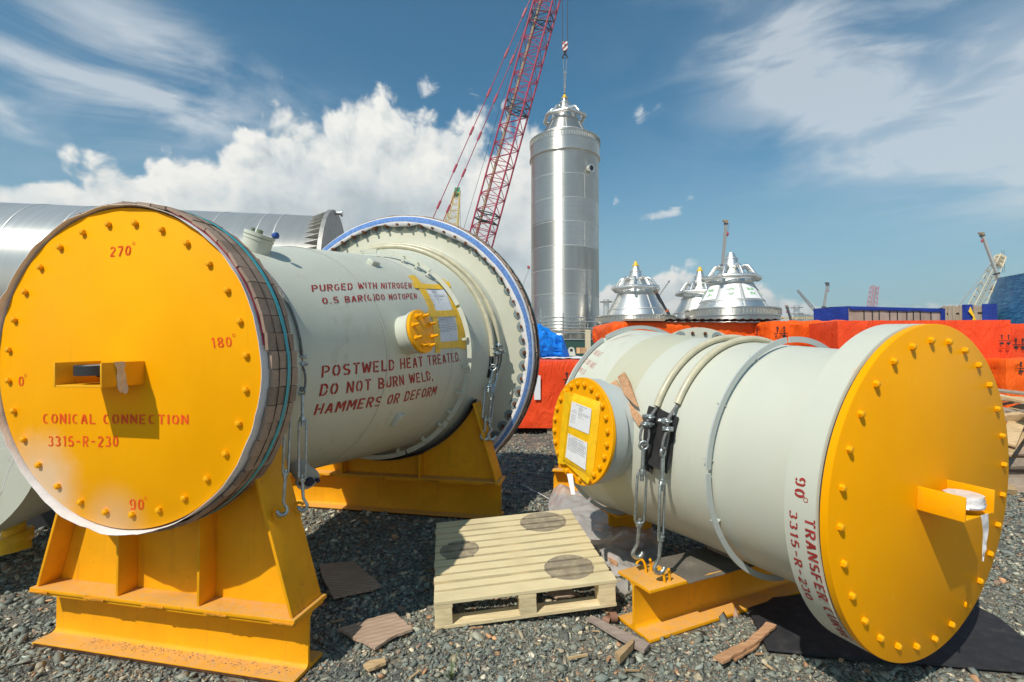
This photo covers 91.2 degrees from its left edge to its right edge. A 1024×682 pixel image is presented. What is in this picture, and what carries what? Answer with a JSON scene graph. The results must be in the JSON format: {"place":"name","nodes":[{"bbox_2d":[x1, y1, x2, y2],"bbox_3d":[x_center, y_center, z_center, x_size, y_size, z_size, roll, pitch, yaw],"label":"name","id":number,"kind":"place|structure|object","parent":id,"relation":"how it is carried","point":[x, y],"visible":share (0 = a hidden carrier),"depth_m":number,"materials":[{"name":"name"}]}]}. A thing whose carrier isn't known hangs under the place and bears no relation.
{"place":"outdoors","nodes":[
{"label":"outdoors","id":0,"kind":"place"},
{"bbox_2d":[0,428,1023,681],"bbox_3d":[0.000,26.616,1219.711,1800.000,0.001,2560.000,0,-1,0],"label":"ground","id":1,"kind":"structure","parent":0,"point":[380,530],"depth_m":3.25,"materials":[{"name":"gravel"}]},
{"bbox_2d":[0,431,55,555],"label":"pressure vessel","id":2,"kind":"object","parent":1,"relation":"on","point":[26,510],"visible":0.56,"depth_m":3.52,"materials":[{"name":"grey paint"}]},
{"bbox_2d":[0,458,13,494],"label":"thread","id":3,"kind":"object","parent":2,"relation":"hanging from","point":[6,476],"visible":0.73,"depth_m":3.11,"materials":[{"name":"white fabric"}]},
{"bbox_2d":[0,202,343,296],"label":"horizontal vessel","id":4,"kind":"object","parent":1,"relation":"on","point":[25,228],"visible":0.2,"depth_m":13.32,"materials":[{"name":"metal"}]},
{"bbox_2d":[28,444,326,681],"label":"support saddle","id":5,"kind":"object","parent":1,"relation":"on","point":[236,579],"visible":0.73,"depth_m":2.83,"materials":[{"name":"yellow paint"}]},
{"bbox_2d":[319,561,380,598],"bbox_3d":[-1.243,1.772,3.781,0.336,0.014,0.636,1,-1,-32],"label":"plywood scrap","id":6,"kind":"object","parent":1,"relation":"on","point":[344,579],"visible":1,"depth_m":3.71,"materials":[{"name":"wood"}]},
{"bbox_2d":[363,657,385,671],"bbox_3d":[-0.740,1.748,2.717,0.118,0.016,0.073,1,-2,-41],"label":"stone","id":7,"kind":"object","parent":1,"relation":"on","point":[371,665],"visible":1,"depth_m":2.71,"materials":[{"name":"beige stone"}]},
{"bbox_2d":[338,612,411,649],"bbox_3d":[-0.818,1.755,3.060,0.339,0.016,0.344,-1,-2,42],"label":"plywood scrap","id":8,"kind":"object","parent":1,"relation":"on","point":[375,633],"visible":1,"depth_m":3.04,"materials":[{"name":"wood"}]},
{"bbox_2d":[289,399,505,518],"bbox_3d":[-1.393,1.227,5.487,2.644,1.218,0.304,0,-1,12],"label":"support saddle","id":9,"kind":"object","parent":1,"relation":"on","point":[457,474],"visible":0.62,"depth_m":5.35,"materials":[{"name":"yellow paint"}]},
{"bbox_2d":[0,208,525,528],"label":"pressure vessel","id":10,"kind":"object","parent":9,"relation":"on","point":[130,373],"visible":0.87,"depth_m":2.67,"materials":[{"name":"grey paint"}]},
{"bbox_2d":[0,204,276,535],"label":"end cover","id":11,"kind":"object","parent":10,"relation":"attached to","point":[57,507],"visible":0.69,"depth_m":2.59,"materials":[{"name":"metal"}]},
{"bbox_2d":[73,201,297,533],"bbox_3d":[-1.988,0.142,2.708,1.739,1.738,0.276,0,-1,12],"label":"timber lagging","id":12,"kind":"object","parent":10,"relation":"attached to","point":[273,314],"visible":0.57,"depth_m":2.54,"materials":[{"name":"brown wood"}]},
{"bbox_2d":[276,350,293,516],"bbox_3d":[-1.971,0.323,2.855,1.584,1.831,0.144,0,-1,9],"label":"tie down","id":13,"kind":"object","parent":10,"relation":"attached to","point":[285,473],"visible":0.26,"depth_m":2.68,"materials":[{"name":"metal"}]},
{"bbox_2d":[265,269,308,512],"bbox_3d":[-1.911,0.316,3.031,1.629,1.852,0.124,0,-1,14],"label":"tie down","id":14,"kind":"object","parent":10,"relation":"attached to","point":[302,478],"visible":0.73,"depth_m":2.83,"materials":[{"name":"metal"}]},
{"bbox_2d":[322,216,536,450],"bbox_3d":[-1.294,0.136,5.977,3.194,3.195,0.364,0,-1,12],"label":"ring","id":15,"kind":"object","parent":10,"relation":"hanging from","point":[508,279],"visible":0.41,"depth_m":5.59,"materials":[{"name":"metal"}]},
{"bbox_2d":[361,244,500,440],"bbox_3d":[-1.387,0.081,5.509,2.554,2.324,0.279,0,-1,11],"label":"tie down","id":16,"kind":"object","parent":10,"relation":"attached to","point":[460,275],"visible":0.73,"depth_m":5.36,"materials":[{"name":"fabric"}]},
{"bbox_2d":[367,242,504,440],"bbox_3d":[-1.357,0.060,5.611,2.572,2.370,0.311,0,-1,11],"label":"tie down","id":17,"kind":"object","parent":10,"relation":"attached to","point":[473,281],"visible":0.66,"depth_m":5.47,"materials":[{"name":"fabric"}]},
{"bbox_2d":[409,275,465,352],"bbox_3d":[-0.717,-0.272,4.809,0.366,0.771,0.816,0,-1,18],"label":"notice sheet","id":18,"kind":"object","parent":10,"relation":"attached to","point":[439,316],"visible":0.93,"depth_m":4.73,"materials":[{"name":"white paper"}]},
{"bbox_2d":[338,215,539,453],"bbox_3d":[-1.285,0.135,6.018,3.250,3.249,0.299,0,-1,12],"label":"timber lagging","id":19,"kind":"object","parent":10,"relation":"attached to","point":[536,339],"visible":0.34,"depth_m":5.68,"materials":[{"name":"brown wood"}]},
{"bbox_2d":[487,356,493,377],"bbox_3d":[-0.230,0.178,5.378,0.039,0.437,0.092,-1,-1,30],"label":"rubber pad","id":20,"kind":"object","parent":10,"relation":"attached to","point":[489,371],"visible":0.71,"depth_m":5.36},
{"bbox_2d":[440,648,458,680],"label":"weed","id":21,"kind":"object","parent":1,"relation":"on","point":[451,674],"visible":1,"depth_m":2.64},
{"bbox_2d":[445,187,460,225],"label":"lattice crane","id":22,"kind":"object","parent":1,"relation":"on","point":[458,191],"visible":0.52,"depth_m":104.88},
{"bbox_2d":[433,0,567,247],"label":"crawler crane","id":23,"kind":"object","parent":1,"relation":"on","point":[515,90],"visible":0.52,"depth_m":42.43,"materials":[{"name":"metal"}]},
{"bbox_2d":[562,41,567,58],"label":"hook block","id":24,"kind":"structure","parent":23,"relation":"hanging from","point":[564,46],"depth_m":40.34,"materials":[{"name":"white metal"}]},
{"bbox_2d":[563,57,566,93],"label":"lifting sling","id":25,"kind":"object","parent":24,"relation":"hanging from","point":[565,76],"visible":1,"depth_m":40.42,"materials":[{"name":"black paint"}]},
{"bbox_2d":[434,509,616,628],"bbox_3d":[0.016,1.636,3.762,1.185,0.333,1.200,0,-1,-8],"label":"pallet","id":26,"kind":"object","parent":1,"relation":"on","point":[525,558],"visible":1,"depth_m":3.47,"materials":[{"name":"brown wood"}]},
{"bbox_2d":[522,266,529,284],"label":"telescopic crane","id":27,"kind":"object","parent":1,"relation":"on","point":[528,268],"visible":0.19,"depth_m":110.09,"materials":[{"name":"metal"}]},
{"bbox_2d":[518,358,579,434],"bbox_3d":[0.852,1.220,12.977,4.074,1.551,5.372,0,-1,0],"label":"wrapped crate","id":28,"kind":"object","parent":1,"relation":"on","point":[553,375],"visible":0.15,"depth_m":10.37,"materials":[{"name":"plastic"}]},
{"bbox_2d":[537,324,568,357],"bbox_3d":[-0.528,-0.205,13.602,4.156,1.305,1.802,0,-1,0],"label":"tarp bundle","id":29,"kind":"object","parent":28,"relation":"on","point":[552,344],"visible":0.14,"depth_m":13.22,"materials":[{"name":"plastic"}]},
{"bbox_2d":[545,356,580,358],"bbox_3d":[1.650,0.421,13.244,1.800,0.047,2.500,0,-1,0],"label":"white wrap","id":30,"kind":"object","parent":28,"relation":"on","point":[573,357],"visible":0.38,"depth_m":12.58,"materials":[{"name":"plastic"}]},
{"bbox_2d":[568,347,575,355],"bbox_3d":[1.682,0.296,14.220,0.240,0.249,0.054,0,-1,0],"label":"lifting lug","id":31,"kind":"object","parent":30,"relation":"on","point":[571,351],"visible":0.97,"depth_m":14.20,"materials":[{"name":"grey paint"}]},
{"bbox_2d":[580,348,586,352],"bbox_3d":[2.077,0.278,14.597,0.179,0.170,0.120,0,-1,0],"label":"timber block","id":32,"kind":"object","parent":28,"relation":"on","point":[583,350],"depth_m":14.54,"materials":[{"name":"brown wood"}]},
{"bbox_2d":[546,589,576,599],"bbox_3d":[0.353,1.764,3.495,0.191,0.015,0.117,1,-1,-28],"label":"broken board","id":33,"kind":"object","parent":1,"relation":"on","point":[564,594],"visible":0.79,"depth_m":3.48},
{"bbox_2d":[552,463,577,490],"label":"support beam","id":34,"kind":"structure","parent":1,"relation":"on","point":[560,476],"depth_m":6.14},
{"bbox_2d":[539,309,596,338],"bbox_3d":[4.281,0.070,36.594,4.723,4.814,1.025,0,-1,0],"label":"scaffold","id":35,"kind":"object","parent":1,"relation":"on","point":[570,331],"visible":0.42,"depth_m":36.12,"materials":[{"name":"metal"}]},
{"bbox_2d":[567,653,587,659],"bbox_3d":[0.366,1.751,2.784,0.120,0.012,0.012,0,-1,-17],"label":"wood chip","id":36,"kind":"object","parent":1,"relation":"on","point":[577,656],"visible":1,"depth_m":2.78,"materials":[{"name":"brown wood"}]},
{"bbox_2d":[564,338,594,356],"bbox_3d":[4.043,1.056,26.999,3.020,2.450,0.150,0,-1,0],"label":"fence","id":37,"kind":"object","parent":1,"relation":"on","point":[575,343],"visible":0.06,"depth_m":26.99,"materials":[{"name":"metal"}]},
{"bbox_2d":[585,330,590,349],"bbox_3d":[3.781,0.839,24.988,0.260,2.802,0.200,0,-1,0],"label":"post","id":38,"kind":"object","parent":1,"relation":"on","point":[587,339],"visible":0.45,"depth_m":24.91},
{"bbox_2d":[548,484,658,575],"bbox_3d":[0.833,1.682,4.832,0.912,0.242,2.100,0,-1,0],"label":"plastic sheet","id":39,"kind":"object","parent":1,"relation":"on","point":[617,544],"visible":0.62,"depth_m":4.30,"materials":[{"name":"white"}]},
{"bbox_2d":[608,557,616,566],"bbox_3d":[0.798,1.741,3.963,0.046,0.020,0.211,0,-1,-7],"label":"broken board","id":40,"kind":"object","parent":39,"relation":"on","point":[613,561],"visible":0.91,"depth_m":3.94,"materials":[{"name":"brown wood"}]},
{"bbox_2d":[602,615,610,623],"bbox_3d":[0.598,1.757,3.153,0.047,0.051,0.049,-1,-1,34],"label":"pipe offcut","id":41,"kind":"object","parent":1,"relation":"on","point":[607,619],"visible":0.71,"depth_m":3.14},
{"bbox_2d":[607,612,617,622],"bbox_3d":[0.638,1.752,3.181,0.051,0.064,0.061,0,-1,-11],"label":"pipe offcut","id":42,"kind":"object","parent":1,"relation":"on","point":[613,616],"visible":0.9,"depth_m":3.16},
{"bbox_2d":[587,615,649,652],"bbox_3d":[0.633,1.751,3.010,0.086,0.018,0.438,1,-2,-40],"label":"loose board","id":43,"kind":"object","parent":1,"relation":"on","point":[641,645],"visible":0.95,"depth_m":2.97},
{"bbox_2d":[615,578,627,594],"bbox_3d":[0.788,1.757,3.611,0.100,0.034,0.260,0,-1,12],"label":"plastic sheet","id":44,"kind":"object","parent":1,"relation":"on","point":[621,586],"visible":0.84,"depth_m":3.60,"materials":[{"name":"white"}]},
{"bbox_2d":[615,638,633,663],"bbox_3d":[0.634,1.733,2.812,0.042,0.040,0.217,-1,-1,38],"label":"wood block","id":45,"kind":"object","parent":1,"relation":"on","point":[623,652],"depth_m":2.78,"materials":[{"name":"brown wood"}]},
{"bbox_2d":[600,507,651,529],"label":"support beam","id":46,"kind":"structure","parent":1,"relation":"on","point":[615,520],"depth_m":4.47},
{"bbox_2d":[552,324,1008,662],"bbox_3d":[1.552,0.717,3.375,1.784,1.748,2.477,1,-1,-27],"label":"pressure vessel","id":47,"kind":"object","parent":46,"relation":"on","point":[855,488],"visible":0.93,"depth_m":2.54,"materials":[{"name":"white paint"}]},
{"bbox_2d":[567,474,574,494],"bbox_3d":[0.419,1.016,3.561,0.040,0.132,0.069,0,-1,-11],"label":"paper tag","id":48,"kind":"object","parent":47,"relation":"hanging from","point":[571,481],"visible":1,"depth_m":3.56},
{"bbox_2d":[558,392,600,483],"bbox_3d":[0.469,0.680,3.586,0.072,0.606,0.473,1,-1,-26],"label":"notice sheet","id":49,"kind":"object","parent":47,"relation":"attached to","point":[579,432],"visible":0.99,"depth_m":3.53,"materials":[{"name":"white paper"}]},
{"bbox_2d":[610,380,642,426],"bbox_3d":[0.800,0.428,3.510,0.044,0.294,0.431,0,-1,-16],"label":"splintered board","id":50,"kind":"object","parent":47,"relation":"attached to","point":[636,416],"visible":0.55,"depth_m":3.39,"materials":[{"name":"brown wood"}]},
{"bbox_2d":[618,372,638,407],"bbox_3d":[0.814,0.337,3.519,0.056,0.232,0.313,0,-1,-6],"label":"splintered board","id":51,"kind":"object","parent":47,"relation":"attached to","point":[626,386],"visible":1,"depth_m":3.53,"materials":[{"name":"brown wood"}]},
{"bbox_2d":[643,406,661,473],"bbox_3d":[0.905,0.639,3.255,0.084,0.422,0.112,1,-1,-31],"label":"rubber pad","id":52,"kind":"object","parent":47,"relation":"attached to","point":[648,468],"visible":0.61,"depth_m":3.25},
{"bbox_2d":[646,409,678,473],"bbox_3d":[0.944,0.624,3.150,0.092,0.376,0.203,1,-1,-27],"label":"rubber pad","id":53,"kind":"object","parent":47,"relation":"attached to","point":[654,459],"visible":0.78,"depth_m":3.16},
{"bbox_2d":[631,334,758,559],"bbox_3d":[1.537,0.713,3.519,1.673,1.519,0.124,1,-1,-25],"label":"tie down","id":54,"kind":"object","parent":47,"relation":"attached to","point":[674,371],"visible":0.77,"depth_m":3.19,"materials":[{"name":"metal"}]},
{"bbox_2d":[652,336,772,574],"bbox_3d":[1.613,0.717,3.385,1.655,1.506,0.103,1,-1,-26],"label":"tie down","id":55,"kind":"object","parent":47,"relation":"attached to","point":[693,373],"visible":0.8,"depth_m":3.05,"materials":[{"name":"fabric"}]},
{"bbox_2d":[624,669,639,671],"bbox_3d":[0.642,1.759,2.679,0.081,0.016,0.009,0,-1,-7],"label":"wood sliver","id":56,"kind":"object","parent":1,"relation":"on","point":[636,670],"visible":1,"depth_m":2.68,"materials":[{"name":"brown wood"}]},
{"bbox_2d":[596,261,677,325],"bbox_3d":[8.857,-1.624,35.841,6.000,8.170,6.000,0,-1,0],"label":"exchanger head","id":57,"kind":"object","parent":1,"relation":"on","point":[636,298],"visible":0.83,"depth_m":34.51},
{"bbox_2d":[654,292,670,314],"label":"telescopic crane","id":58,"kind":"object","parent":1,"relation":"on","point":[662,303],"visible":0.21,"depth_m":59.92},
{"bbox_2d":[673,267,710,321],"bbox_3d":[14.126,-1.542,37.639,6.000,8.080,6.000,0,-1,0],"label":"exchanger head","id":59,"kind":"object","parent":1,"relation":"on","point":[693,294],"visible":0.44,"depth_m":36.90},
{"bbox_2d":[672,327,724,337],"bbox_3d":[2.474,0.856,7.035,1.306,2.025,1.669,0,-1,12],"label":"pipe spool","id":60,"kind":"object","parent":1,"relation":"on","point":[703,332],"visible":0.1,"depth_m":6.29,"materials":[{"name":"grey paint"}]},
{"bbox_2d":[618,558,800,642],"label":"support beam","id":61,"kind":"structure","parent":1,"relation":"on","point":[667,603],"depth_m":3.23,"materials":[{"name":"metal"}]},
{"bbox_2d":[652,547,753,583],"bbox_3d":[1.453,1.486,3.440,0.980,0.021,0.341,1,-1,-26],"label":"rubber sheet","id":62,"kind":"object","parent":61,"relation":"on","point":[693,566],"visible":0.49,"depth_m":3.31,"materials":[{"name":"rubber"}]},
{"bbox_2d":[707,546,744,561],"bbox_3d":[1.565,1.459,3.507,0.260,0.036,0.280,1,-1,-26],"label":"timber packing","id":63,"kind":"object","parent":62,"relation":"on","point":[718,551],"visible":0.14,"depth_m":3.48,"materials":[{"name":"brown wood"}]},
{"bbox_2d":[720,220,729,265],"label":"telescopic crane","id":64,"kind":"object","parent":1,"relation":"on","point":[726,233],"visible":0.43,"depth_m":90.17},
{"bbox_2d":[684,252,781,322],"bbox_3d":[13.938,-1.611,31.840,6.000,7.980,6.000,0,-1,0],"label":"exchanger head","id":65,"kind":"object","parent":1,"relation":"on","point":[732,291],"visible":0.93,"depth_m":30.39},
{"bbox_2d":[732,641,760,661],"bbox_3d":[1.343,1.755,2.847,0.307,0.010,0.033,1,-1,-35],"label":"loose board","id":66,"kind":"object","parent":1,"relation":"on","point":[746,652],"visible":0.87,"depth_m":2.82,"materials":[{"name":"brown wood"}]},
{"bbox_2d":[785,305,791,319],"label":"telescopic crane","id":67,"kind":"object","parent":1,"relation":"on","point":[788,312],"visible":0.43,"depth_m":189.94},
{"bbox_2d":[780,314,813,320],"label":"pipe rack","id":68,"kind":"object","parent":1,"relation":"on","point":[804,318],"visible":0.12,"depth_m":380.14,"materials":[{"name":"metal"}]},
{"bbox_2d":[797,290,814,311],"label":"lattice crane","id":69,"kind":"object","parent":1,"relation":"on","point":[806,300],"visible":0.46,"depth_m":380.31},
{"bbox_2d":[822,282,829,307],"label":"telescopic crane","id":70,"kind":"object","parent":1,"relation":"on","point":[825,294],"visible":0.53,"depth_m":200.06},
{"bbox_2d":[866,285,878,306],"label":"lattice crane","id":71,"kind":"object","parent":1,"relation":"on","point":[876,293],"visible":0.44,"depth_m":299.71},
{"bbox_2d":[814,306,944,320],"bbox_3d":[12.404,0.480,16.922,4.229,3.190,1.128,0,-1,-13],"label":"shipping container","id":72,"kind":"object","parent":1,"relation":"on","point":[852,313],"visible":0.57,"depth_m":16.44,"materials":[{"name":"metal"}]},
{"bbox_2d":[748,595,1023,672],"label":"rubber mat","id":73,"kind":"object","parent":1,"relation":"on","point":[981,639],"visible":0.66,"depth_m":2.94,"materials":[{"name":"rubber"}]},
{"bbox_2d":[713,622,776,663],"bbox_3d":[1.366,1.741,2.902,0.609,0.014,0.076,1,-1,-37],"label":"loose board","id":74,"kind":"object","parent":73,"relation":"on","point":[753,640],"visible":1,"depth_m":2.85,"materials":[{"name":"brown wood"}]},
{"bbox_2d":[809,320,1011,358],"bbox_3d":[8.859,0.762,11.333,3.519,2.399,1.456,0,-1,6],"label":"wrapped crate","id":75,"kind":"object","parent":1,"relation":"on","point":[990,338],"visible":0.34,"depth_m":10.66,"materials":[{"name":"plastic"}]},
{"bbox_2d":[941,304,996,319],"bbox_3d":[15.987,0.421,17.701,1.422,3.340,1.194,-1,-1,26],"label":"shipping container","id":76,"kind":"object","parent":1,"relation":"on","point":[975,312],"visible":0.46,"depth_m":17.23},
{"bbox_2d":[957,253,1006,306],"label":"lattice crane","id":77,"kind":"object","parent":1,"relation":"on","point":[1000,259],"visible":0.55,"depth_m":141.38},
{"bbox_2d":[978,232,1000,280],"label":"telescopic crane","id":78,"kind":"object","parent":1,"relation":"on","point":[981,235],"visible":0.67,"depth_m":120.23,"materials":[{"name":"metal"}]},
{"bbox_2d":[985,357,1023,423],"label":"wrapped crate","id":79,"kind":"object","parent":1,"relation":"on","point":[1008,373],"visible":0.37,"depth_m":9.53,"materials":[{"name":"plastic"}]},
{"bbox_2d":[988,273,1023,323],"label":"covered cone","id":80,"kind":"object","parent":1,"relation":"on","point":[1007,297],"visible":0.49,"depth_m":16.92,"materials":[{"name":"plastic"}]},
{"bbox_2d":[1007,484,1017,494],"bbox_3d":[6.036,1.825,6.089,0.108,0.152,0.158,-1,-1,28],"label":"loose plank","id":81,"kind":"object","parent":1,"relation":"on","point":[1012,490],"visible":0.37,"depth_m":6.03,"materials":[{"name":"brown wood"}]},
{"bbox_2d":[1008,482,1023,492],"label":"loose plank","id":82,"kind":"object","parent":1,"relation":"on","point":[1019,487],"visible":0.1,"depth_m":6.22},
{"bbox_2d":[1008,470,1023,477],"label":"loose plank","id":83,"kind":"object","parent":1,"relation":"on","point":[1016,475],"visible":0.08,"depth_m":6.75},
{"bbox_2d":[1008,477,1023,482],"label":"loose plank","id":84,"kind":"object","parent":1,"relation":"on","point":[1015,479],"visible":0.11,"depth_m":6.53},
{"bbox_2d":[1009,469,1023,473],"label":"loose plank","id":85,"kind":"object","parent":1,"relation":"on","point":[1011,471],"visible":0.08,"depth_m":6.82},
{"bbox_2d":[1009,458,1023,468],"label":"loose plank","id":86,"kind":"object","parent":85,"relation":"on","point":[1016,463],"visible":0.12,"depth_m":6.76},
{"bbox_2d":[1011,323,1023,357],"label":"wrapped crate","id":87,"kind":"object","parent":1,"relation":"on","point":[1017,339],"visible":0.09,"depth_m":11.54,"materials":[{"name":"plastic"}]},
{"bbox_3d":[4.843,1.041,14.447,4.497,1.967,2.873,0,-1,0],"label":"wrapped crate","id":88,"kind":"object","parent":1,"relation":"on","visible":0},
{"bbox_2d":[592,321,763,342],"bbox_3d":[4.838,-0.239,14.473,4.796,0.548,3.053,0,-1,0],"label":"wrapped crate","id":89,"kind":"object","parent":88,"relation":"on","point":[599,332],"visible":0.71,"depth_m":13.20,"materials":[{"name":"orange plastic"}]},
{"bbox_2d":[619,319,664,321],"bbox_3d":[3.450,-0.536,13.414,1.000,0.056,1.060,0,-1,0],"label":"board stack","id":90,"kind":"object","parent":89,"relation":"on","point":[642,320],"visible":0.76,"depth_m":12.93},
{"bbox_2d":[664,318,780,321],"bbox_3d":[5.460,-0.558,13.464,3.220,0.035,0.900,0,-1,0],"label":"corrugated sheet","id":91,"kind":"object","parent":89,"relation":"on","point":[716,320],"visible":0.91,"depth_m":13.35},
{"bbox_3d":[8.050,1.099,13.804,3.181,1.825,2.607,0,-1,0],"label":"wrapped crate","id":92,"kind":"object","parent":1,"relation":"on","visible":0},
{"bbox_2d":[753,320,884,346],"bbox_3d":[8.051,-0.185,13.807,3.389,0.673,2.840,0,-1,0],"label":"wrapped crate","id":93,"kind":"object","parent":92,"relation":"on","point":[774,330],"visible":0.33,"depth_m":12.50,"materials":[{"name":"plastic"}]},
{"bbox_2d":[0,0,1023,320],"label":"sky","id":94,"kind":"structure","parent":0,"point":[852,146],"materials":[{"name":"blue"}]},
{"bbox_2d":[529,94,599,338],"bbox_3d":[4.233,-8.667,40.185,5.800,22.430,5.800,0,-1,0],"label":"column vessel","id":95,"kind":"object","parent":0,"point":[564,147],"depth_m":37.85,"materials":[{"name":"metal"}]},
{"bbox_2d":[600,299,611,315],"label":"process tower","id":96,"kind":"structure","parent":0,"point":[605,302],"depth_m":149.48,"materials":[{"name":"metal"}]},
{"bbox_2d":[791,305,803,320],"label":"process tower","id":97,"kind":"structure","parent":0,"point":[796,311],"depth_m":418.41,"materials":[{"name":"metal"}]},
{"bbox_2d":[802,313,813,320],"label":"process tower","id":98,"kind":"structure","parent":0,"point":[810,315],"depth_m":398.17,"materials":[{"name":"metal"}]},
{"bbox_3d":[7.221,1.300,7.254,0.141,0.123,1.213,0,-1,0],"label":"loose plank","id":99,"kind":"object","parent":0,"visible":0},
{"bbox_2d":[1008,428,1023,456],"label":"loose plank","id":100,"kind":"object","parent":99,"relation":"on","point":[1011,450],"visible":0.31,"depth_m":6.62,"materials":[{"name":"brown wood"}]},
{"bbox_2d":[1006,420,1023,446],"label":"loose plank","id":101,"kind":"object","parent":100,"relation":"on","point":[1014,430],"visible":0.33,"depth_m":6.83,"materials":[{"name":"brown wood"}]},
{"bbox_2d":[1003,407,1018,412],"bbox_3d":[7.477,1.056,7.380,0.866,0.236,0.197,0,-1,-14],"label":"loose plank","id":102,"kind":"object","parent":101,"relation":"on","point":[1007,410],"visible":0.48,"depth_m":7.30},
{"bbox_2d":[1000,394,1023,402],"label":"loose plank","id":103,"kind":"object","parent":102,"relation":"on","point":[1012,398],"visible":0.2,"depth_m":7.35,"materials":[{"name":"brown wood"}]},
{"bbox_2d":[1004,412,1023,421],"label":"loose plank","id":104,"kind":"object","parent":101,"relation":"on","point":[1014,416],"visible":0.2,"depth_m":7.06,"materials":[{"name":"brown wood"}]},
{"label":"loose plank","id":105,"kind":"object","parent":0,"visible":0},
{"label":"loose plank","id":106,"kind":"object","parent":105,"relation":"on","visible":0},
{"bbox_2d":[1012,446,1023,455],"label":"loose plank","id":107,"kind":"object","parent":106,"relation":"on","point":[1019,451],"visible":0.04,"depth_m":6.98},
{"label":"loose plank","id":108,"kind":"object","parent":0,"visible":0},
{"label":"loose plank","id":109,"kind":"object","parent":108,"relation":"on","visible":0},
{"bbox_2d":[1004,403,1023,412],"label":"loose plank","id":110,"kind":"object","parent":109,"relation":"on","point":[1019,406],"visible":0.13,"depth_m":7.64,"materials":[{"name":"brown wood"}]},
{"bbox_2d":[1002,401,1019,404],"bbox_3d":[7.639,0.932,7.633,0.162,0.214,0.554,0,-1,-22],"label":"loose plank","id":111,"kind":"object","parent":110,"relation":"on","point":[1008,403],"visible":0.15,"depth_m":7.63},
{"bbox_2d":[1001,396,1023,401],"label":"loose plank","id":112,"kind":"object","parent":111,"relation":"on","point":[1010,400],"visible":0.07,"depth_m":7.58,"materials":[{"name":"brown wood"}]},
{"bbox_2d":[998,389,1023,394],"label":"loose plank","id":113,"kind":"object","parent":112,"relation":"on","point":[1011,392],"visible":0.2,"depth_m":7.69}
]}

